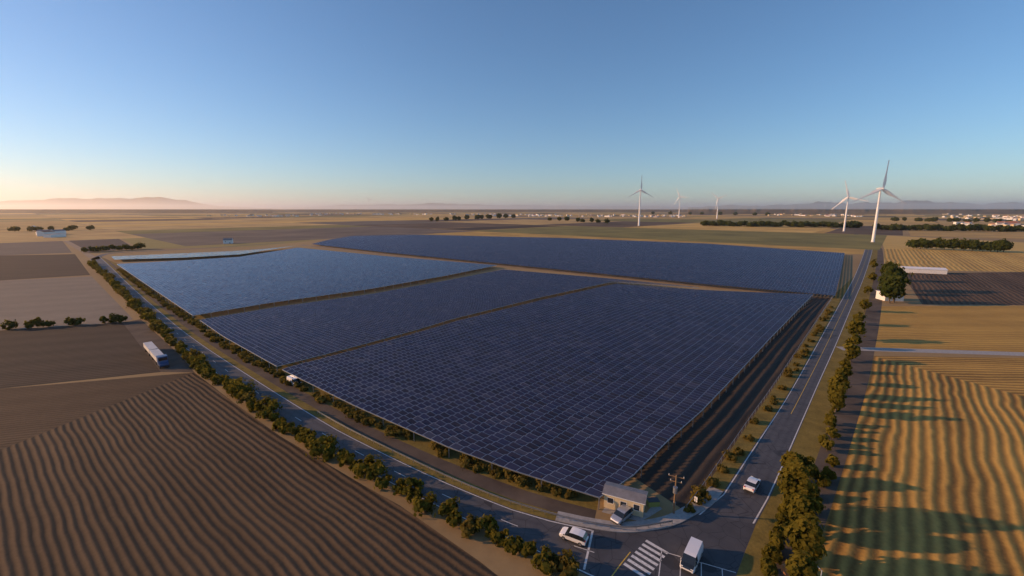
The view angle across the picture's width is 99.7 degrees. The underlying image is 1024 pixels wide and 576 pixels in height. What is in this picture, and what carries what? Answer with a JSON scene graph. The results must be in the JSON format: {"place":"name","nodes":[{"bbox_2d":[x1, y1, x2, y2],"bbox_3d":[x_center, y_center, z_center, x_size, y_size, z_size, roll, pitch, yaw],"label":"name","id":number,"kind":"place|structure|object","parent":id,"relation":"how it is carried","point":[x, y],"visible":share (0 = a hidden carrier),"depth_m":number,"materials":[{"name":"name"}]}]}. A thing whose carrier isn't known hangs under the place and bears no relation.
{"place":"outdoors","nodes":[
{"label":"outdoors","id":0,"kind":"place"},
{"bbox_2d":[0,241,71,254],"bbox_3d":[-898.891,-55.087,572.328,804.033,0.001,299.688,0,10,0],"label":"field","id":1,"kind":"structure","parent":0,"point":[44,247],"depth_m":541.73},
{"bbox_2d":[0,254,89,280],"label":"field","id":2,"kind":"structure","parent":0,"point":[14,267],"depth_m":370.35,"materials":[{"name":"soil"}]},
{"bbox_2d":[70,239,135,251],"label":"field","id":3,"kind":"structure","parent":0,"point":[97,243],"depth_m":621.63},
{"bbox_2d":[0,197,271,212],"bbox_3d":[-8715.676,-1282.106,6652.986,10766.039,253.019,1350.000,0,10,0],"label":"hills","id":4,"kind":"structure","parent":0,"point":[121,205],"depth_m":6338.20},
{"bbox_2d":[101,257,595,519],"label":"farm track verge","id":5,"kind":"structure","parent":0,"point":[507,490],"depth_m":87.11,"materials":[{"name":"plant"}]},
{"bbox_2d":[317,411,672,529],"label":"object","id":6,"kind":"object","parent":5,"relation":"on","point":[510,501],"depth_m":71.88,"materials":[{"name":"silver metal"}]},
{"bbox_2d":[107,259,598,509],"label":"verge bank","id":7,"kind":"structure","parent":0,"point":[422,443],"depth_m":89.71,"materials":[{"name":"green plant"}]},
{"bbox_2d":[131,279,165,303],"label":"hedge","id":8,"kind":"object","parent":7,"relation":"on","point":[145,289],"depth_m":255.11,"materials":[{"name":"green plant"}]},
{"bbox_2d":[160,302,251,358],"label":"scrub bank","id":9,"kind":"structure","parent":7,"relation":"on","point":[233,348],"depth_m":165.43,"materials":[{"name":"green plant"}]},
{"bbox_2d":[272,203,687,211],"bbox_3d":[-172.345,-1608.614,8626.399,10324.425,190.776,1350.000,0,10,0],"label":"hills","id":10,"kind":"structure","parent":0,"point":[433,207],"depth_m":8328.51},
{"bbox_2d":[0,212,1023,249],"bbox_3d":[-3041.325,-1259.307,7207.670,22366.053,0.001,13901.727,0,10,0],"label":"fields","id":11,"kind":"structure","parent":0,"point":[199,229],"depth_m":1176.65,"materials":[{"name":"soil"}]},
{"bbox_2d":[30,225,65,237],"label":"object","id":12,"kind":"object","parent":11,"relation":"on","point":[52,233],"visible":0.96,"depth_m":791.58,"materials":[{"name":"tile"}]},
{"bbox_2d":[9,225,93,231],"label":"tree belt","id":13,"kind":"object","parent":11,"relation":"on","point":[31,228],"visible":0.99,"depth_m":979.15,"materials":[{"name":"green plant"}]},
{"bbox_2d":[429,213,515,221],"bbox_3d":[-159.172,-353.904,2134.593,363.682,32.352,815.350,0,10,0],"label":"tree belt","id":14,"kind":"object","parent":11,"relation":"on","point":[488,216],"visible":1,"depth_m":2095.31,"materials":[{"name":"green plant"}]},
{"bbox_2d":[560,214,685,216],"bbox_3d":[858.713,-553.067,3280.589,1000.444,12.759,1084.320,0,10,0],"label":"town","id":15,"kind":"object","parent":11,"relation":"on","point":[629,215],"visible":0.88,"depth_m":3006.86,"materials":[{"name":"tile"}]},
{"bbox_2d":[853,161,906,241],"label":"wind turbine","id":16,"kind":"object","parent":11,"relation":"on","point":[884,190],"visible":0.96,"depth_m":631.42,"materials":[{"name":"white"}]},
{"bbox_2d":[890,217,1012,221],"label":"tree belt","id":17,"kind":"object","parent":11,"relation":"on","point":[956,219],"visible":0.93,"depth_m":1686.74,"materials":[{"name":"green plant"}]},
{"bbox_2d":[942,213,1023,220],"bbox_3d":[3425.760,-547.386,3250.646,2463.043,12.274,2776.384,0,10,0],"label":"town","id":18,"kind":"object","parent":11,"relation":"on","point":[1014,218],"visible":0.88,"depth_m":2360.25,"materials":[{"name":"tile"}]},
{"bbox_2d":[953,221,1023,226],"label":"town","id":19,"kind":"object","parent":11,"relation":"on","point":[1010,223],"visible":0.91,"depth_m":1311.20,"materials":[{"name":"tile"}]},
{"bbox_2d":[0,212,1023,575],"bbox_3d":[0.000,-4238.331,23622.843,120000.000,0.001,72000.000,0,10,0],"label":"ground","id":20,"kind":"structure","parent":0,"point":[496,560],"depth_m":215.27,"materials":[{"name":"soil"}]},
{"bbox_2d":[0,313,125,329],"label":"trees","id":21,"kind":"object","parent":20,"relation":"on","point":[29,323],"visible":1,"depth_m":179.53,"materials":[{"name":"green plant"}]},
{"bbox_2d":[0,276,132,329],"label":"field","id":22,"kind":"structure","parent":20,"relation":"on","point":[89,300],"depth_m":229.30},
{"bbox_2d":[0,322,159,388],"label":"dark ploughed field","id":23,"kind":"structure","parent":20,"relation":"on","point":[38,356],"depth_m":144.44,"materials":[{"name":"soil"}]},
{"bbox_2d":[80,242,144,251],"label":"tree","id":24,"kind":"object","parent":20,"relation":"on","point":[114,247],"visible":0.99,"depth_m":511.17,"materials":[{"name":"green plant"}]},
{"bbox_2d":[122,319,193,371],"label":"dirt track","id":25,"kind":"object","parent":20,"relation":"on","point":[140,332],"visible":0.88,"depth_m":156.21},
{"bbox_2d":[143,341,169,368],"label":"bus","id":26,"kind":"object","parent":25,"relation":"on","point":[159,357],"depth_m":137.73,"materials":[{"name":"white"}]},
{"bbox_2d":[111,246,291,259],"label":"solar panels","id":27,"kind":"object","parent":20,"relation":"on","point":[178,255],"visible":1,"depth_m":437.28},
{"bbox_2d":[124,238,321,248],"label":"olive field","id":28,"kind":"structure","parent":20,"relation":"on","point":[149,243],"depth_m":603.82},
{"bbox_2d":[225,377,254,398],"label":"hedge shrub","id":29,"kind":"object","parent":20,"relation":"on","point":[240,386],"visible":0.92,"depth_m":110.83,"materials":[{"name":"green plant"}]},
{"bbox_2d":[0,372,496,575],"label":"ploughed field","id":30,"kind":"structure","parent":20,"relation":"on","point":[189,474],"depth_m":72.94,"materials":[{"name":"soil"}]},
{"bbox_2d":[254,396,280,413],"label":"hedge shrub","id":31,"kind":"object","parent":20,"relation":"on","point":[271,404],"visible":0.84,"depth_m":102.12,"materials":[{"name":"green plant"}]},
{"bbox_2d":[295,428,315,445],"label":"hedge shrub","id":32,"kind":"object","parent":20,"relation":"on","point":[304,435],"visible":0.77,"depth_m":89.54,"materials":[{"name":"green plant"}]},
{"bbox_2d":[117,264,496,318],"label":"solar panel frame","id":33,"kind":"object","parent":20,"relation":"on","point":[271,302],"visible":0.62,"depth_m":234.75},
{"bbox_2d":[118,248,495,314],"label":"solar block","id":34,"kind":"structure","parent":33,"relation":"on","point":[197,286],"depth_m":304.94,"materials":[{"name":"blue glass"}]},
{"bbox_2d":[308,432,340,455],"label":"hedge shrub","id":35,"kind":"object","parent":20,"relation":"on","point":[321,441],"visible":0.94,"depth_m":85.43,"materials":[{"name":"green plant"}]},
{"bbox_2d":[320,443,339,458],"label":"hedge shrub","id":36,"kind":"object","parent":20,"relation":"on","point":[329,452],"visible":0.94,"depth_m":84.13,"materials":[{"name":"green plant"}]},
{"bbox_2d":[91,257,595,575],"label":"road","id":37,"kind":"structure","parent":20,"relation":"on","point":[543,533],"depth_m":77.78,"materials":[{"name":"asphalt"}]},
{"bbox_2d":[100,257,591,530],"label":"road line","id":38,"kind":"object","parent":37,"relation":"on","point":[381,452],"visible":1,"depth_m":85.34,"materials":[{"name":"white paint"}]},
{"bbox_2d":[339,452,355,467],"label":"hedge shrub","id":39,"kind":"object","parent":20,"relation":"on","point":[348,459],"visible":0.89,"depth_m":81.81,"materials":[{"name":"green plant"}]},
{"bbox_2d":[349,456,373,477],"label":"hedge shrub","id":40,"kind":"object","parent":20,"relation":"on","point":[361,465],"visible":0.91,"depth_m":79.22,"materials":[{"name":"green plant"}]},
{"bbox_2d":[362,460,386,481],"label":"hedge shrub","id":41,"kind":"object","parent":20,"relation":"on","point":[377,468],"visible":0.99,"depth_m":77.48,"materials":[{"name":"green plant"}]},
{"bbox_2d":[375,472,391,488],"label":"hedge shrub","id":42,"kind":"object","parent":20,"relation":"on","point":[384,481],"visible":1,"depth_m":74.80,"materials":[{"name":"green plant"}]},
{"bbox_2d":[391,479,404,495],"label":"hedge shrub","id":43,"kind":"object","parent":20,"relation":"on","point":[396,485],"visible":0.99,"depth_m":73.81,"materials":[{"name":"green plant"}]},
{"bbox_2d":[241,354,578,498],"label":"hedge","id":44,"kind":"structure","parent":20,"relation":"on","point":[516,478],"depth_m":88.46,"materials":[{"name":"green plant"}]},
{"bbox_2d":[400,479,422,498],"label":"hedge shrub","id":45,"kind":"object","parent":20,"relation":"on","point":[414,484],"visible":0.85,"depth_m":73.24,"materials":[{"name":"green plant"}]},
{"bbox_2d":[406,489,422,504],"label":"hedge shrub","id":46,"kind":"object","parent":20,"relation":"on","point":[413,495],"visible":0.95,"depth_m":71.55,"materials":[{"name":"green plant"}]},
{"bbox_2d":[413,492,437,514],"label":"hedge shrub","id":47,"kind":"object","parent":20,"relation":"on","point":[424,505],"visible":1,"depth_m":69.05,"materials":[{"name":"green plant"}]},
{"bbox_2d":[435,494,457,519],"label":"hedge shrub","id":48,"kind":"object","parent":20,"relation":"on","point":[444,512],"visible":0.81,"depth_m":68.12,"materials":[{"name":"green plant"}]},
{"bbox_2d":[200,280,698,369],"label":"solar block frame","id":49,"kind":"object","parent":20,"relation":"on","point":[409,331],"visible":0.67,"depth_m":167.57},
{"bbox_2d":[201,269,693,365],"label":"solar block","id":50,"kind":"structure","parent":49,"relation":"on","point":[278,335],"depth_m":193.11,"materials":[{"name":"blue glass"}]},
{"bbox_2d":[444,510,463,529],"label":"hedge shrub","id":51,"kind":"object","parent":20,"relation":"on","point":[455,520],"visible":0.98,"depth_m":66.03,"materials":[{"name":"green plant"}]},
{"bbox_2d":[460,512,482,536],"bbox_3d":[-6.192,35.755,65.006,2.742,2.731,3.743,8,13,38],"label":"hedge shrub","id":52,"kind":"object","parent":20,"relation":"on","point":[470,527],"visible":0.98,"depth_m":64.69,"materials":[{"name":"green plant"}]},
{"bbox_2d":[473,513,497,539],"bbox_3d":[-4.097,35.743,64.820,4.376,2.838,4.535,0,10,0],"label":"hedge shrub","id":53,"kind":"object","parent":20,"relation":"on","point":[487,524],"visible":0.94,"depth_m":63.96,"materials":[{"name":"green plant"}]},
{"bbox_2d":[488,530,509,545],"bbox_3d":[-1.804,36.354,62.814,3.354,2.335,2.668,0,10,0],"label":"hedge shrub","id":54,"kind":"object","parent":20,"relation":"on","point":[502,536],"visible":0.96,"depth_m":62.35,"materials":[{"name":"green plant"}]},
{"bbox_2d":[504,538,522,554],"bbox_3d":[0.311,36.757,61.355,2.646,2.061,3.296,3,11,14],"label":"hedge shrub","id":55,"kind":"object","parent":20,"relation":"on","point":[513,545],"visible":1,"depth_m":60.58,"materials":[{"name":"green plant"}]},
{"bbox_2d":[522,537,538,557],"bbox_3d":[2.404,36.658,61.028,2.490,2.377,2.577,8,13,38],"label":"hedge shrub","id":56,"kind":"object","parent":20,"relation":"on","point":[530,547],"visible":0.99,"depth_m":60.54,"materials":[{"name":"green plant"}]},
{"bbox_2d":[532,550,557,575],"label":"hedge shrub","id":57,"kind":"object","parent":20,"relation":"on","point":[542,558],"visible":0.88,"depth_m":58.20,"materials":[{"name":"green plant"}]},
{"bbox_2d":[282,287,812,509],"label":"solar block frame","id":58,"kind":"object","parent":20,"relation":"on","point":[655,453],"visible":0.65,"depth_m":90.61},
{"bbox_2d":[283,284,812,496],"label":"solar panel array","id":59,"kind":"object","parent":20,"relation":"on","point":[591,391],"depth_m":122.13,"materials":[{"name":"blue glass"}]},
{"bbox_2d":[547,547,577,575],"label":"hedge shrub","id":60,"kind":"object","parent":20,"relation":"on","point":[568,561],"visible":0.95,"depth_m":56.86,"materials":[{"name":"green plant"}]},
{"bbox_2d":[302,245,831,297],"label":"dirt track","id":61,"kind":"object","parent":20,"relation":"on","point":[745,289],"visible":0.94,"depth_m":314.98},
{"bbox_2d":[559,526,588,546],"bbox_3d":[9.113,36.432,63.807,4.170,1.520,2.020,6,12,28],"label":"car","id":62,"kind":"object","parent":20,"relation":"on","point":[579,537],"visible":1,"depth_m":63.21,"materials":[{"name":"white paint"}]},
{"bbox_2d":[313,235,844,295],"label":"solar block","id":63,"kind":"structure","parent":20,"relation":"on","point":[804,271],"depth_m":417.96,"materials":[{"name":"glass"}]},
{"bbox_2d":[610,504,632,524],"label":"parked car","id":64,"kind":"object","parent":20,"relation":"on","point":[622,513],"visible":1,"depth_m":67.54,"materials":[{"name":"grey paint"}]},
{"bbox_2d":[602,481,647,517],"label":"gatehouse","id":65,"kind":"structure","parent":20,"relation":"on","point":[616,495],"depth_m":69.77,"materials":[{"name":"paint"}]},
{"bbox_2d":[602,506,661,520],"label":"paved area","id":66,"kind":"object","parent":20,"relation":"on","point":[651,511],"visible":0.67,"depth_m":69.56,"materials":[{"name":"concrete"}]},
{"bbox_2d":[555,487,722,532],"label":"pavement corner","id":67,"kind":"object","parent":20,"relation":"on","point":[680,515],"visible":0.9,"depth_m":67.62,"materials":[{"name":"concrete"}]},
{"bbox_2d":[431,225,864,253],"bbox_3d":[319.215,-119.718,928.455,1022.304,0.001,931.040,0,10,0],"label":"field straw","id":68,"kind":"object","parent":20,"relation":"on","point":[822,249],"visible":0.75,"depth_m":729.18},
{"bbox_2d":[593,492,772,575],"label":"road junction","id":69,"kind":"object","parent":20,"relation":"on","point":[725,542],"visible":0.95,"depth_m":62.55,"materials":[{"name":"asphalt"}]},
{"bbox_2d":[623,540,667,575],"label":"zebra marking","id":70,"kind":"object","parent":69,"relation":"on","point":[646,558],"visible":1,"depth_m":60.22,"materials":[{"name":"white paint"}]},
{"bbox_2d":[680,536,703,573],"bbox_3d":[24.835,36.954,59.696,2.200,1.960,5.060,8,13,36],"label":"parked van","id":71,"kind":"object","parent":69,"relation":"on","point":[691,556],"visible":1,"depth_m":58.75,"materials":[{"name":"white paint"}]},
{"bbox_2d":[759,557,777,575],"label":"road tree","id":72,"kind":"object","parent":20,"relation":"on","point":[768,568],"visible":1,"depth_m":57.24,"materials":[{"name":"green plant"}]},
{"bbox_2d":[758,540,780,564],"bbox_3d":[36.096,36.848,60.088,2.767,2.360,2.696,0,10,0],"label":"road tree","id":73,"kind":"object","parent":20,"relation":"on","point":[771,551],"visible":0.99,"depth_m":59.74,"materials":[{"name":"green plant"}]},
{"bbox_2d":[705,277,853,490],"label":"grass verge","id":74,"kind":"object","parent":20,"relation":"on","point":[755,431],"depth_m":107.02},
{"bbox_2d":[685,306,833,513],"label":"verge scrub","id":75,"kind":"object","parent":74,"relation":"on","point":[711,482],"visible":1,"depth_m":85.66,"materials":[{"name":"green plant"}]},
{"bbox_2d":[772,519,786,533],"bbox_3d":[40.064,35.880,64.692,1.975,2.626,1.944,5,12,28],"label":"road tree","id":76,"kind":"object","parent":20,"relation":"on","point":[778,524],"visible":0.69,"depth_m":64.49,"materials":[{"name":"green plant"}]},
{"bbox_2d":[700,219,862,227],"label":"tree belt","id":77,"kind":"object","parent":20,"relation":"on","point":[849,224],"visible":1,"depth_m":1201.95,"materials":[{"name":"green plant"}]},
{"bbox_2d":[779,452,805,475],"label":"road tree","id":78,"kind":"object","parent":20,"relation":"on","point":[789,460],"visible":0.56,"depth_m":77.25,"materials":[{"name":"green plant"}]},
{"bbox_2d":[785,489,817,519],"bbox_3d":[42.731,33.586,64.448,4.248,7.290,5.074,0,10,0],"label":"road tree","id":79,"kind":"object","parent":20,"relation":"on","point":[799,504],"visible":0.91,"depth_m":63.18,"materials":[{"name":"green plant"}]},
{"bbox_2d":[783,546,821,575],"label":"road tree","id":80,"kind":"object","parent":20,"relation":"on","point":[797,562],"visible":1,"depth_m":53.96,"materials":[{"name":"green plant"}]},
{"bbox_2d":[783,457,822,496],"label":"road tree","id":81,"kind":"object","parent":20,"relation":"on","point":[801,477],"visible":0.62,"depth_m":67.55,"materials":[{"name":"green plant"}]},
{"bbox_2d":[783,482,822,511],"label":"road tree","id":82,"kind":"object","parent":20,"relation":"on","point":[816,503],"visible":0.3,"depth_m":66.32,"materials":[{"name":"green plant"}]},
{"bbox_2d":[780,515,831,563],"bbox_3d":[40.121,34.246,58.876,5.439,7.933,5.416,-9,14,-42],"label":"road tree","id":83,"kind":"object","parent":20,"relation":"on","point":[810,537],"visible":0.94,"depth_m":57.31,"materials":[{"name":"green plant"}]},
{"bbox_2d":[736,250,877,575],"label":"verge grass","id":84,"kind":"structure","parent":20,"relation":"on","point":[807,443],"depth_m":90.87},
{"bbox_2d":[804,458,820,475],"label":"road tree","id":85,"kind":"object","parent":20,"relation":"on","point":[814,467],"visible":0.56,"depth_m":75.69,"materials":[{"name":"green plant"}]},
{"bbox_2d":[772,248,883,575],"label":"dirt strip","id":86,"kind":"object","parent":20,"relation":"on","point":[860,371],"depth_m":108.12,"materials":[{"name":"soil"}]},
{"bbox_2d":[821,463,836,482],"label":"road tree","id":87,"kind":"object","parent":20,"relation":"on","point":[829,471],"visible":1,"depth_m":76.94,"materials":[{"name":"green plant"}]},
{"bbox_2d":[823,384,847,413],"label":"road tree","id":88,"kind":"object","parent":20,"relation":"on","point":[835,397],"visible":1,"depth_m":101.80,"materials":[{"name":"green plant"}]},
{"bbox_2d":[827,374,850,392],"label":"road tree","id":89,"kind":"object","parent":20,"relation":"on","point":[844,380],"visible":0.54,"depth_m":110.66,"materials":[{"name":"green plant"}]},
{"bbox_2d":[833,363,851,378],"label":"road tree","id":90,"kind":"object","parent":20,"relation":"on","point":[840,369],"visible":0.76,"depth_m":119.65,"materials":[{"name":"green plant"}]},
{"bbox_2d":[843,342,862,360],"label":"road tree","id":91,"kind":"object","parent":20,"relation":"on","point":[853,349],"visible":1,"depth_m":137.57,"materials":[{"name":"green plant"}]},
{"bbox_2d":[844,319,868,335],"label":"road tree","id":92,"kind":"object","parent":20,"relation":"on","point":[857,327],"visible":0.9,"depth_m":159.25,"materials":[{"name":"green plant"}]},
{"bbox_2d":[879,280,902,302],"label":"yard tree","id":93,"kind":"object","parent":20,"relation":"on","point":[890,289],"visible":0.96,"depth_m":222.75,"materials":[{"name":"green plant"}]},
{"bbox_2d":[877,263,907,278],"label":"yard tree","id":94,"kind":"object","parent":20,"relation":"on","point":[892,268],"visible":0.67,"depth_m":256.68,"materials":[{"name":"green plant"}]},
{"bbox_2d":[886,274,912,302],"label":"yard tree","id":95,"kind":"object","parent":20,"relation":"on","point":[905,283],"visible":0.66,"depth_m":221.63,"materials":[{"name":"green plant"}]},
{"bbox_2d":[814,356,1023,575],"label":"field stubble","id":96,"kind":"object","parent":20,"relation":"on","point":[931,482],"visible":0.9,"depth_m":79.25,"materials":[{"name":"plant"}]},
{"bbox_2d":[900,266,947,273],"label":"long shed","id":97,"kind":"object","parent":20,"relation":"on","point":[928,270],"visible":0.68,"depth_m":330.71,"materials":[{"name":"white paint"}]},
{"bbox_2d":[837,347,1023,355],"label":"canal","id":98,"kind":"structure","parent":20,"relation":"on","point":[942,351],"depth_m":148.49,"materials":[{"name":"concrete"}]},
{"bbox_2d":[872,222,1023,231],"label":"tree belt","id":99,"kind":"object","parent":20,"relation":"on","point":[958,227],"visible":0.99,"depth_m":983.83,"materials":[{"name":"green plant"}]},
{"bbox_2d":[875,306,1023,351],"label":"field stubble","id":100,"kind":"object","parent":20,"relation":"on","point":[986,328],"visible":1,"depth_m":177.23,"materials":[{"name":"plant"}]},
{"bbox_2d":[883,236,1023,252],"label":"tan field","id":101,"kind":"structure","parent":20,"relation":"on","point":[895,242],"depth_m":571.09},
{"bbox_2d":[884,249,1023,271],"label":"crop field","id":102,"kind":"structure","parent":20,"relation":"on","point":[980,261],"depth_m":422.31,"materials":[{"name":"plant"}]},
{"bbox_2d":[906,238,1015,251],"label":"tree line","id":103,"kind":"object","parent":20,"relation":"on","point":[997,245],"visible":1,"depth_m":507.73,"materials":[{"name":"green plant"}]},
{"bbox_2d":[905,272,1023,304],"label":"ploughed field","id":104,"kind":"structure","parent":20,"relation":"on","point":[992,288],"depth_m":267.07,"materials":[{"name":"soil"}]},
{"bbox_2d":[0,0,1023,207],"label":"sky","id":105,"kind":"structure","parent":0,"point":[274,103],"materials":[{"name":"blue"}]},
{"bbox_2d":[633,294,833,507],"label":"farm soil","id":106,"kind":"structure","parent":0,"point":[694,454],"depth_m":99.92,"materials":[{"name":"soil"}]},
{"bbox_2d":[686,291,836,511],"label":"farm fence","id":107,"kind":"object","parent":106,"relation":"on","point":[763,398],"visible":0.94,"depth_m":109.59,"materials":[{"name":"silver metal"}]},
{"bbox_2d":[698,249,871,523],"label":"road","id":108,"kind":"structure","parent":0,"point":[736,501],"depth_m":92.87,"materials":[{"name":"asphalt"}]},
{"bbox_2d":[743,476,760,492],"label":"sedan","id":109,"kind":"object","parent":108,"relation":"on","point":[751,484],"visible":1,"depth_m":74.83,"materials":[{"name":"white paint"}]},
{"bbox_2d":[699,251,864,514],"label":"road line","id":110,"kind":"object","parent":108,"relation":"on","point":[775,415],"visible":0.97,"depth_m":97.36,"materials":[{"name":"white paint"}]},
{"bbox_2d":[753,253,871,523],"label":"road line","id":111,"kind":"object","parent":108,"relation":"on","point":[799,425],"visible":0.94,"depth_m":93.27,"materials":[{"name":"white paint"}]},
{"bbox_2d":[688,200,1023,213],"bbox_3d":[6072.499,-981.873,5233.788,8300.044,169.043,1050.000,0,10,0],"label":"hills","id":112,"kind":"structure","parent":0,"point":[911,207],"depth_m":4988.48,"materials":[{"name":"grey"}]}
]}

